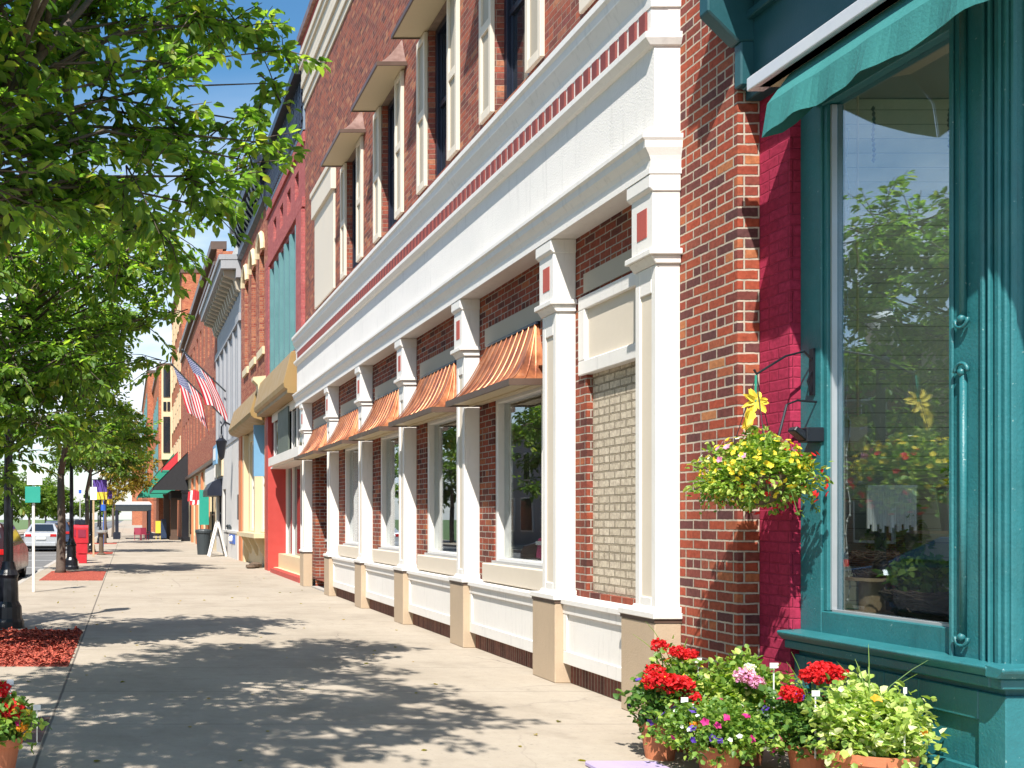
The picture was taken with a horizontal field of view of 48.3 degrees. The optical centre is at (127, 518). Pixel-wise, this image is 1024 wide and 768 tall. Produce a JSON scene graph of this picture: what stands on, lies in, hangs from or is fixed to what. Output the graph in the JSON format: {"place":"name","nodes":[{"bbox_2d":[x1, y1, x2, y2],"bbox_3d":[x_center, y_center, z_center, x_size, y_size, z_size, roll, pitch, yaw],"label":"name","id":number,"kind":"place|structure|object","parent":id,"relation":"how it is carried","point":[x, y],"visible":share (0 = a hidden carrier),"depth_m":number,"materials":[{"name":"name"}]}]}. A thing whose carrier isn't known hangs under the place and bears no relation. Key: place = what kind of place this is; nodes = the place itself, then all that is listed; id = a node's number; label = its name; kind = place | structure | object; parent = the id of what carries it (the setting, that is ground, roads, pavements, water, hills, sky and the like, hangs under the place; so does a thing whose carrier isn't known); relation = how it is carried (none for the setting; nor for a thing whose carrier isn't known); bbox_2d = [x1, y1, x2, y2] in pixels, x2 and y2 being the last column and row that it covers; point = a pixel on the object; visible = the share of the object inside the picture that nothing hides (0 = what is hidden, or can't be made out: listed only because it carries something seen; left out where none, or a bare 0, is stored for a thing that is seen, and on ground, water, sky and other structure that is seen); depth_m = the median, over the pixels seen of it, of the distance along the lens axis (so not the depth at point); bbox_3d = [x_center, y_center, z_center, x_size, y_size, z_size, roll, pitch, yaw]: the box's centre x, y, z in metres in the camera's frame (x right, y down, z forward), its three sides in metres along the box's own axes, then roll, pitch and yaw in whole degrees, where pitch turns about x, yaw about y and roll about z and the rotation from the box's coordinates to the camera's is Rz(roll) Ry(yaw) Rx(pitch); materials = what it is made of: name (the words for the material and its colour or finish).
{"place":"outdoors","nodes":[
{"label":"outdoors","id":0,"kind":"place"},
{"bbox_2d":[0,520,107,529],"bbox_3d":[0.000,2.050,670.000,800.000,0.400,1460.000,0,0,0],"label":"ground","id":1,"kind":"structure","parent":0,"point":[21,524],"depth_m":462.11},
{"bbox_2d":[18,521,120,584],"bbox_3d":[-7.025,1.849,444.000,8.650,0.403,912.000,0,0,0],"label":"kerb","id":2,"kind":"structure","parent":1,"relation":"on","point":[36,572],"depth_m":32.37,"materials":[{"name":"concrete"}]},
{"bbox_2d":[17,520,111,533],"bbox_3d":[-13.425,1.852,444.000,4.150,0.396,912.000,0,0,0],"label":"pavement","id":3,"kind":"structure","parent":0,"point":[21,531],"depth_m":139.98,"materials":[{"name":"concrete"}]},
{"bbox_2d":[0,461,30,515],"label":"side tree","id":4,"kind":"object","parent":3,"relation":"on","point":[17,488],"visible":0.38,"depth_m":90.38,"materials":[{"name":"green plant"}]},
{"bbox_2d":[13,471,56,527],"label":"side tree","id":5,"kind":"object","parent":3,"relation":"on","point":[41,507],"visible":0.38,"depth_m":119.44,"materials":[{"name":"green plant"}]},
{"bbox_2d":[22,487,69,521],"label":"side tree","id":6,"kind":"object","parent":3,"relation":"on","point":[66,494],"visible":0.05,"depth_m":173.49,"materials":[{"name":"green plant"}]},
{"bbox_2d":[18,520,123,580],"bbox_3d":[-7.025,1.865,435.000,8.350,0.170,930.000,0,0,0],"label":"road","id":7,"kind":"structure","parent":0,"point":[44,557],"depth_m":47.84,"materials":[{"name":"asphalt"}]},
{"bbox_2d":[0,522,27,576],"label":"parked car","id":8,"kind":"object","parent":7,"relation":"on","point":[20,553],"visible":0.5,"depth_m":29.34,"materials":[{"name":"red metal"}]},
{"bbox_2d":[24,523,56,550],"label":"parked car","id":9,"kind":"object","parent":7,"relation":"on","point":[45,535],"visible":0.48,"depth_m":54.65,"materials":[{"name":"silver metal"}]},
{"bbox_2d":[45,521,68,543],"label":"parked car","id":10,"kind":"object","parent":7,"relation":"on","point":[67,530],"visible":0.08,"depth_m":64.57,"materials":[{"name":"blue metal"}]},
{"bbox_2d":[24,476,92,520],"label":"side tree","id":11,"kind":"object","parent":7,"relation":"on","point":[52,512],"visible":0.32,"depth_m":148.71,"materials":[{"name":"green plant"}]},
{"bbox_2d":[78,493,120,526],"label":"side tree","id":12,"kind":"object","parent":7,"relation":"on","point":[109,509],"visible":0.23,"depth_m":208.16,"materials":[{"name":"green plant"}]},
{"bbox_2d":[0,0,309,519],"label":"sky","id":13,"kind":"structure","parent":0,"point":[232,97],"materials":[{"name":"blue"}]},
{"bbox_2d":[199,246,240,559],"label":"grey stone building","id":14,"kind":"structure","parent":0,"point":[220,311],"depth_m":44.88,"materials":[{"name":"white paint"}]},
{"bbox_2d":[170,363,221,432],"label":"wall flag","id":15,"kind":"object","parent":14,"relation":"attached to","point":[192,399],"depth_m":48.47,"materials":[{"name":"fabric"}]},
{"bbox_2d":[181,349,226,420],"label":"wall flag","id":16,"kind":"object","parent":14,"relation":"attached to","point":[210,394],"depth_m":46.49,"materials":[{"name":"fabric"}]},
{"bbox_2d":[219,496,221,529],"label":"window","id":17,"kind":"structure","parent":14,"relation":"in","point":[220,497],"depth_m":50.79,"materials":[{"name":"black glass"}]},
{"bbox_2d":[216,421,229,459],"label":"wall lantern","id":18,"kind":"object","parent":14,"relation":"attached to","point":[221,442],"depth_m":42.88,"materials":[{"name":"black metal"}]},
{"bbox_2d":[246,562,261,568],"bbox_3d":[4.231,1.550,34.274,0.544,0.200,1.509,0,0,7],"label":"stone ornament","id":19,"kind":"object","parent":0,"point":[252,565],"visible":1,"depth_m":33.80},
{"bbox_2d":[0,520,790,767],"bbox_3d":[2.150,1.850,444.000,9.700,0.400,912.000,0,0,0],"label":"pavement","id":20,"kind":"structure","parent":0,"point":[171,662],"depth_m":9.99,"materials":[{"name":"concrete"}]},
{"bbox_2d":[0,293,23,628],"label":"street lamp","id":21,"kind":"object","parent":20,"relation":"on","point":[10,610],"visible":0.43,"depth_m":15.40,"materials":[{"name":"black metal"}]},
{"bbox_2d":[0,679,51,767],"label":"flower pot","id":22,"kind":"object","parent":20,"relation":"on","point":[17,716],"visible":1,"depth_m":6.44,"materials":[{"name":"ceramic"}]},
{"bbox_2d":[25,460,41,591],"bbox_3d":[-2.090,0.175,22.885,0.380,2.950,0.110,0,0,0],"label":"sign post","id":23,"kind":"object","parent":20,"relation":"on","point":[32,494],"visible":0.87,"depth_m":22.85,"materials":[{"name":"metal"}]},
{"bbox_2d":[22,717,49,741],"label":"brick paving","id":24,"kind":"structure","parent":20,"relation":"on","point":[40,734],"depth_m":7.87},
{"bbox_2d":[0,543,116,666],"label":"mulch bed","id":25,"kind":"object","parent":20,"relation":"on","point":[81,576],"visible":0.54,"depth_m":27.45,"materials":[{"name":"wood"}]},
{"bbox_2d":[0,626,82,665],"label":"mulch chips","id":26,"kind":"object","parent":25,"relation":"on","point":[36,654],"visible":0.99,"depth_m":13.08,"materials":[{"name":"wood"}]},
{"bbox_2d":[0,288,162,572],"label":"pavement tree","id":27,"kind":"object","parent":25,"relation":"on","point":[123,434],"visible":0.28,"depth_m":29.99,"materials":[{"name":"green plant"}]},
{"bbox_2d":[43,390,153,552],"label":"pavement tree","id":28,"kind":"object","parent":25,"relation":"on","point":[124,473],"visible":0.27,"depth_m":48.51,"materials":[{"name":"green plant"}]},
{"bbox_2d":[0,170,212,518],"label":"pavement tree","id":29,"kind":"object","parent":25,"relation":"on","point":[35,281],"visible":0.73,"depth_m":12.29,"materials":[{"name":"green plant"}]},
{"bbox_2d":[89,408,160,542],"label":"pavement tree","id":30,"kind":"object","parent":25,"relation":"on","point":[127,487],"visible":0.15,"depth_m":67.88,"materials":[{"name":"green plant"}]},
{"bbox_2d":[65,458,78,569],"bbox_3d":[-1.800,-0.890,33.000,0.480,5.080,0.480,0,0,0],"label":"street lamp","id":31,"kind":"object","parent":20,"relation":"on","point":[71,561],"visible":0.53,"depth_m":32.94,"materials":[{"name":"black metal"}]},
{"bbox_2d":[74,520,78,560],"bbox_3d":[-1.900,0.850,39.593,0.460,1.600,0.415,0,0,0],"label":"newspaper box","id":32,"kind":"object","parent":20,"relation":"on","point":[77,523],"visible":0.21,"depth_m":39.45,"materials":[{"name":"plastic"}]},
{"bbox_2d":[77,485,82,519],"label":"parking sign","id":33,"kind":"object","parent":20,"relation":"on","point":[79,491],"visible":0.79,"depth_m":41.00,"materials":[{"name":"grey metal"}]},
{"bbox_2d":[76,520,88,562],"bbox_3d":[-1.660,0.850,37.693,0.460,1.600,0.415,0,0,0],"label":"newspaper box","id":34,"kind":"object","parent":20,"relation":"on","point":[82,534],"visible":1,"depth_m":37.52,"materials":[{"name":"plastic"}]},
{"bbox_2d":[87,462,95,551],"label":"street lamp","id":35,"kind":"object","parent":20,"relation":"on","point":[90,534],"visible":0.34,"depth_m":50.43,"materials":[{"name":"black metal"}]},
{"bbox_2d":[92,479,107,499],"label":"street banner","id":36,"kind":"object","parent":35,"relation":"attached to","point":[100,485],"visible":0.73,"depth_m":50.49,"materials":[{"name":"purple fabric"}]},
{"bbox_2d":[90,487,96,556],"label":"parking sign","id":37,"kind":"object","parent":20,"relation":"on","point":[93,493],"visible":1,"depth_m":44.00,"materials":[{"name":"white metal"}]},
{"bbox_2d":[97,472,102,542],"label":"street lamp","id":38,"kind":"object","parent":20,"relation":"on","point":[98,476],"visible":0.31,"depth_m":67.94,"materials":[{"name":"black metal"}]},
{"bbox_2d":[101,489,112,504],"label":"street banner","id":39,"kind":"object","parent":38,"relation":"attached to","point":[109,500],"visible":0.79,"depth_m":67.99,"materials":[{"name":"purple fabric"}]},
{"bbox_2d":[95,530,106,554],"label":"drinking fountain","id":40,"kind":"object","parent":20,"relation":"on","point":[101,541],"visible":0.98,"depth_m":46.20,"materials":[{"name":"grey metal"}]},
{"bbox_2d":[104,450,158,536],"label":"pavement tree","id":41,"kind":"object","parent":20,"relation":"on","point":[115,496],"visible":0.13,"depth_m":91.91,"materials":[{"name":"green plant"}]},
{"bbox_2d":[113,502,152,538],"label":"canopy tent","id":42,"kind":"object","parent":20,"relation":"on","point":[132,506],"visible":0.79,"depth_m":81.00,"materials":[{"name":"white paint"}]},
{"bbox_2d":[132,457,141,524],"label":"end building","id":43,"kind":"structure","parent":20,"relation":"on","point":[136,517],"depth_m":250.00,"materials":[{"name":"orange brick"}]},
{"bbox_2d":[141,370,155,531],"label":"orange building","id":44,"kind":"structure","parent":20,"relation":"on","point":[147,407],"depth_m":126.02,"materials":[{"name":"brick"}]},
{"bbox_2d":[155,521,160,532],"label":"yellow sign","id":45,"kind":"object","parent":20,"relation":"on","point":[157,526],"visible":1,"depth_m":80.00,"materials":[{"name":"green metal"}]},
{"bbox_2d":[152,363,171,534],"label":"orange bay building","id":46,"kind":"structure","parent":20,"relation":"on","point":[162,395],"depth_m":103.90,"materials":[{"name":"brick"}]},
{"bbox_2d":[137,454,173,498],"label":"green awning","id":47,"kind":"object","parent":46,"relation":"attached to","point":[159,475],"visible":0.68,"depth_m":97.00,"materials":[{"name":"fabric"}]},
{"bbox_2d":[161,366,171,459],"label":"bay window","id":48,"kind":"structure","parent":46,"relation":"in","point":[166,378],"depth_m":103.20,"materials":[{"name":"beige glass"}]},
{"bbox_2d":[161,519,166,538],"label":"blue display box","id":49,"kind":"object","parent":20,"relation":"on","point":[163,529],"visible":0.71,"depth_m":81.00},
{"bbox_2d":[0,0,331,305],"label":"pavement tree","id":50,"kind":"object","parent":20,"relation":"on","point":[30,118],"visible":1,"depth_m":8.10,"materials":[{"name":"green plant"}]},
{"bbox_2d":[163,494,170,538],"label":"awning post","id":51,"kind":"object","parent":20,"relation":"on","point":[166,507],"visible":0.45,"depth_m":82.00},
{"bbox_2d":[170,491,177,539],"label":"awning post","id":52,"kind":"object","parent":20,"relation":"on","point":[173,536],"visible":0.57,"depth_m":78.00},
{"bbox_2d":[181,490,189,540],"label":"awning post","id":53,"kind":"object","parent":20,"relation":"on","point":[185,520],"visible":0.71,"depth_m":74.00,"materials":[{"name":"black metal"}]},
{"bbox_2d":[170,268,202,537],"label":"tall orange block","id":54,"kind":"structure","parent":20,"relation":"on","point":[179,328],"depth_m":88.38,"materials":[{"name":"brick"}]},
{"bbox_2d":[149,452,187,493],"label":"black awning","id":55,"kind":"object","parent":54,"relation":"attached to","point":[174,476],"visible":0.88,"depth_m":76.00,"materials":[{"name":"fabric"}]},
{"bbox_2d":[161,452,177,471],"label":"red awning","id":56,"kind":"object","parent":54,"relation":"attached to","point":[171,463],"visible":0.63,"depth_m":90.00,"materials":[{"name":"fabric"}]},
{"bbox_2d":[166,490,181,499],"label":"dark lintel","id":57,"kind":"structure","parent":54,"relation":"attached to","point":[177,494],"depth_m":77.00,"materials":[{"name":"black fabric"}]},
{"bbox_2d":[195,529,211,554],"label":"waste bin","id":58,"kind":"object","parent":20,"relation":"on","point":[203,536],"visible":0.98,"depth_m":46.34,"materials":[{"name":"plastic"}]},
{"bbox_2d":[179,241,232,549],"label":"red brick row","id":59,"kind":"object","parent":20,"relation":"on","point":[198,343],"visible":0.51,"depth_m":63.00,"materials":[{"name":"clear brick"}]},
{"bbox_2d":[192,490,198,503],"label":"bunting","id":60,"kind":"object","parent":59,"relation":"hanging from","point":[195,496],"visible":0.51,"depth_m":58.53,"materials":[{"name":"red fabric"}]},
{"bbox_2d":[199,490,208,524],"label":"green banner","id":61,"kind":"object","parent":59,"relation":"hanging from","point":[203,510],"visible":0.79,"depth_m":55.50,"materials":[{"name":"fabric"}]},
{"bbox_2d":[212,497,214,533],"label":"window","id":62,"kind":"structure","parent":59,"relation":"in","point":[213,498],"depth_m":55.75,"materials":[{"name":"glass"}]},
{"bbox_2d":[207,521,227,556],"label":"sandwich board","id":63,"kind":"object","parent":20,"relation":"on","point":[217,526],"visible":0.98,"depth_m":44.29,"materials":[{"name":"white paint"}]},
{"bbox_2d":[228,153,271,568],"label":"arched brick shop","id":64,"kind":"structure","parent":20,"relation":"on","point":[247,427],"depth_m":36.46,"materials":[{"name":"brown brick"}]},
{"bbox_2d":[252,442,253,530],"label":"window","id":65,"kind":"structure","parent":64,"relation":"in","point":[252,442],"depth_m":38.30,"materials":[{"name":"white paint"}]},
{"bbox_2d":[251,65,313,582],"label":"rose brick shop","id":66,"kind":"structure","parent":20,"relation":"on","point":[276,386],"depth_m":29.77,"materials":[{"name":"red brick"}]},
{"bbox_2d":[286,464,301,555],"bbox_3d":[5.040,-0.050,29.110,0.120,3.100,6.180,0,0,0],"label":"shop window","id":67,"kind":"structure","parent":66,"relation":"in","point":[293,475],"depth_m":30.90,"materials":[{"name":"white glass"}]},
{"bbox_2d":[27,575,585,761],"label":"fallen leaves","id":68,"kind":"object","parent":20,"relation":"on","point":[302,688],"visible":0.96,"depth_m":9.35,"materials":[{"name":"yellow plant"}]},
{"bbox_2d":[585,761,668,767],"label":"lavender mat","id":69,"kind":"object","parent":20,"relation":"on","point":[622,764],"visible":1,"depth_m":6.72,"materials":[{"name":"fabric"}]},
{"bbox_2d":[613,660,702,760],"bbox_3d":[3.664,1.314,7.036,0.529,0.672,0.509,0,0,0],"label":"flower pot","id":70,"kind":"object","parent":20,"relation":"on","point":[656,684],"visible":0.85,"depth_m":6.95,"materials":[{"name":"ceramic"}]},
{"bbox_2d":[630,623,716,751],"bbox_3d":[3.921,1.196,7.343,0.594,0.909,0.543,0,0,36],"label":"flower pot","id":71,"kind":"object","parent":20,"relation":"on","point":[679,654],"visible":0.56,"depth_m":7.26,"materials":[{"name":"ceramic"}]},
{"bbox_2d":[639,693,795,767],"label":"flower pot","id":72,"kind":"object","parent":20,"relation":"on","point":[728,723],"visible":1,"depth_m":6.44,"materials":[{"name":"ceramic"}]},
{"bbox_2d":[684,644,805,765],"bbox_3d":[4.163,1.246,6.918,0.714,0.808,0.684,0,0,29],"label":"flower pot","id":73,"kind":"object","parent":20,"relation":"on","point":[750,671],"visible":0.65,"depth_m":6.81,"materials":[{"name":"ceramic"}]},
{"bbox_2d":[742,652,857,767],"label":"flower pot","id":74,"kind":"object","parent":20,"relation":"on","point":[786,713],"visible":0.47,"depth_m":6.36,"materials":[{"name":"ceramic"}]},
{"bbox_2d":[700,0,1023,767],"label":"teal shop","id":75,"kind":"structure","parent":20,"relation":"on","point":[941,301],"depth_m":6.94,"materials":[{"name":"wood"}]},
{"bbox_2d":[753,348,814,394],"bbox_3d":[4.488,-1.010,7.010,0.503,0.320,0.042,0,0,-12],"label":"plant bracket","id":76,"kind":"object","parent":75,"relation":"attached to","point":[811,376],"visible":1,"depth_m":7.04,"materials":[{"name":"black metal"}]},
{"bbox_2d":[742,375,768,430],"bbox_3d":[4.254,-0.780,6.929,0.182,0.380,0.075,0,0,0],"label":"flower ornament","id":77,"kind":"object","parent":76,"relation":"hanging from","point":[752,397],"visible":1,"depth_m":6.92,"materials":[{"name":"yellow plastic"}]},
{"bbox_2d":[683,378,833,516],"bbox_3d":[4.254,-0.487,6.937,0.932,0.967,0.783,0,0,0],"label":"hanging basket","id":78,"kind":"object","parent":76,"relation":"hanging from","point":[763,470],"visible":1,"depth_m":6.80,"materials":[{"name":"yellow plant"}]},
{"bbox_2d":[778,399,823,442],"bbox_3d":[4.587,-0.663,7.010,0.307,0.310,0.100,0,0,0],"label":"wall lamp","id":79,"kind":"object","parent":75,"relation":"attached to","point":[809,435],"visible":0.96,"depth_m":6.97,"materials":[{"name":"black metal"}]},
{"bbox_2d":[844,128,851,601],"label":"string lights","id":80,"kind":"object","parent":75,"relation":"attached to","point":[846,371],"visible":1,"depth_m":7.04},
{"bbox_2d":[848,95,866,450],"bbox_3d":[5.100,-1.760,7.150,0.120,2.580,0.020,0,0,0],"label":"cream ornament","id":81,"kind":"object","parent":75,"relation":"hanging from","point":[858,437],"visible":0.75,"depth_m":7.14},
{"bbox_2d":[845,576,895,615],"bbox_3d":[5.090,0.529,7.000,0.300,0.249,0.300,0,0,0],"label":"cable spool","id":82,"kind":"object","parent":75,"relation":"on","point":[871,600],"visible":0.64,"depth_m":6.94,"materials":[{"name":"brown wood"}]},
{"bbox_2d":[844,547,900,577],"bbox_3d":[5.087,0.303,6.998,0.337,0.217,0.327,0,0,0],"label":"twig basket","id":83,"kind":"object","parent":82,"relation":"on","point":[864,564],"visible":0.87,"depth_m":6.92,"materials":[{"name":"wicker"}]},
{"bbox_2d":[871,106,875,162],"bbox_3d":[5.100,-2.625,7.000,0.034,0.386,0.023,0,0,0],"label":"bead chain","id":84,"kind":"object","parent":75,"relation":"hanging from","point":[873,133],"visible":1,"depth_m":6.99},
{"bbox_2d":[801,21,948,652],"bbox_3d":[4.795,-1.055,6.459,0.130,3.690,1.479,0,0,0],"label":"window frame","id":85,"kind":"structure","parent":75,"relation":"in","point":[816,614],"depth_m":6.96,"materials":[{"name":"teal paint"}]},
{"bbox_2d":[865,485,917,532],"bbox_3d":[5.270,-0.065,7.065,0.340,0.330,0.030,0,0,0],"label":"fringed hanging","id":86,"kind":"object","parent":75,"relation":"hanging from","point":[890,506],"visible":1,"depth_m":7.05},
{"bbox_2d":[859,504,935,610],"bbox_3d":[5.425,0.271,7.188,0.430,0.768,0.381,0,0,-22],"label":"display plant","id":87,"kind":"object","parent":75,"relation":"on","point":[900,540],"visible":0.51,"depth_m":7.14,"materials":[{"name":"green plant"}]},
{"bbox_2d":[878,586,948,621],"bbox_3d":[5.200,0.556,6.605,0.581,0.234,0.571,0,0,0],"label":"twig nest","id":88,"kind":"object","parent":75,"relation":"on","point":[916,605],"visible":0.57,"depth_m":6.48,"materials":[{"name":"wicker"}]},
{"bbox_2d":[871,551,948,599],"bbox_3d":[5.167,0.382,6.647,0.510,0.340,0.417,0,0,0],"label":"leafy plant","id":89,"kind":"object","parent":88,"relation":"in","point":[926,574],"visible":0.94,"depth_m":6.58,"materials":[{"name":"green plant"}]},
{"bbox_2d":[907,530,948,533],"bbox_3d":[5.685,0.095,7.060,0.530,0.020,0.280,0,0,0],"label":"hanging shelf","id":90,"kind":"object","parent":75,"relation":"attached to","point":[928,532],"visible":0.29,"depth_m":6.95,"materials":[{"name":"brown wood"}]},
{"bbox_2d":[934,485,948,530],"bbox_3d":[5.720,-0.073,7.050,0.260,0.315,0.260,0,0,0],"label":"metal bucket","id":91,"kind":"object","parent":90,"relation":"on","point":[943,496],"visible":0.32,"depth_m":7.04,"materials":[{"name":"grey metal"}]},
{"bbox_2d":[940,458,948,484],"bbox_3d":[5.853,0.010,7.026,0.457,1.290,0.392,0,0,0],"label":"display plant","id":92,"kind":"object","parent":91,"relation":"in","point":[942,470],"visible":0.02,"depth_m":7.12,"materials":[{"name":"green plant"}]},
{"bbox_2d":[800,644,950,767],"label":"flower pot","id":93,"kind":"object","parent":20,"relation":"on","point":[869,713],"visible":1,"depth_m":5.81,"materials":[{"name":"ceramic"}]},
{"bbox_2d":[292,0,759,714],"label":"brick shop building","id":94,"kind":"structure","parent":0,"point":[532,272],"depth_m":11.09,"materials":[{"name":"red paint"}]},
{"bbox_2d":[310,167,335,308],"bbox_3d":[4.424,-6.350,23.225,0.148,2.760,2.450,0,0,0],"label":"blind window","id":95,"kind":"structure","parent":94,"relation":"in","point":[323,195],"depth_m":23.00,"materials":[{"name":"paint"}]},
{"bbox_2d":[343,445,357,546],"bbox_3d":[4.588,-0.480,20.325,0.205,2.060,1.950,0,0,0],"label":"window","id":96,"kind":"structure","parent":94,"relation":"in","point":[349,453],"depth_m":21.18,"materials":[{"name":"white paint"}]},
{"bbox_2d":[340,136,363,279],"bbox_3d":[4.588,-6.135,20.455,0.285,2.310,1.910,0,0,0],"label":"upper window","id":97,"kind":"structure","parent":94,"relation":"in","point":[358,163],"depth_m":20.89,"materials":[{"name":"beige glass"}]},
{"bbox_2d":[378,432,398,551],"bbox_3d":[4.588,-0.480,17.405,0.205,2.060,1.810,0,0,0],"label":"window","id":98,"kind":"structure","parent":94,"relation":"in","point":[386,441],"depth_m":18.19,"materials":[{"name":"white paint"}]},
{"bbox_2d":[373,70,403,242],"bbox_3d":[4.588,-6.135,17.595,0.285,2.310,1.910,0,0,0],"label":"upper window","id":99,"kind":"structure","parent":94,"relation":"in","point":[396,107],"depth_m":17.98,"materials":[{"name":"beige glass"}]},
{"bbox_2d":[416,0,459,194],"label":"upper window","id":100,"kind":"structure","parent":94,"relation":"in","point":[447,36],"depth_m":15.19,"materials":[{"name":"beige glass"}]},
{"bbox_2d":[424,413,456,558],"bbox_3d":[4.588,-0.480,14.555,0.205,2.060,1.810,0,0,0],"label":"window","id":101,"kind":"structure","parent":94,"relation":"in","point":[434,427],"depth_m":15.34,"materials":[{"name":"white paint"}]},
{"bbox_2d":[479,0,544,124],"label":"upper window","id":102,"kind":"structure","parent":94,"relation":"in","point":[524,20],"depth_m":12.44,"materials":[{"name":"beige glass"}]},
{"bbox_2d":[492,386,542,568],"bbox_3d":[4.588,-0.480,11.745,0.205,2.060,1.730,0,0,0],"label":"window","id":103,"kind":"structure","parent":94,"relation":"in","point":[504,410],"depth_m":12.50,"materials":[{"name":"white paint"}]},
{"bbox_2d":[579,0,594,13],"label":"blind window","id":104,"kind":"structure","parent":94,"relation":"in","point":[584,5],"depth_m":9.99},
{"bbox_2d":[536,538,541,558],"bbox_3d":[4.867,0.280,11.800,0.165,0.380,0.492,0,0,0],"label":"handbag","id":105,"kind":"object","parent":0,"point":[539,549],"visible":0.12,"depth_m":11.93,"materials":[{"name":"leather"}]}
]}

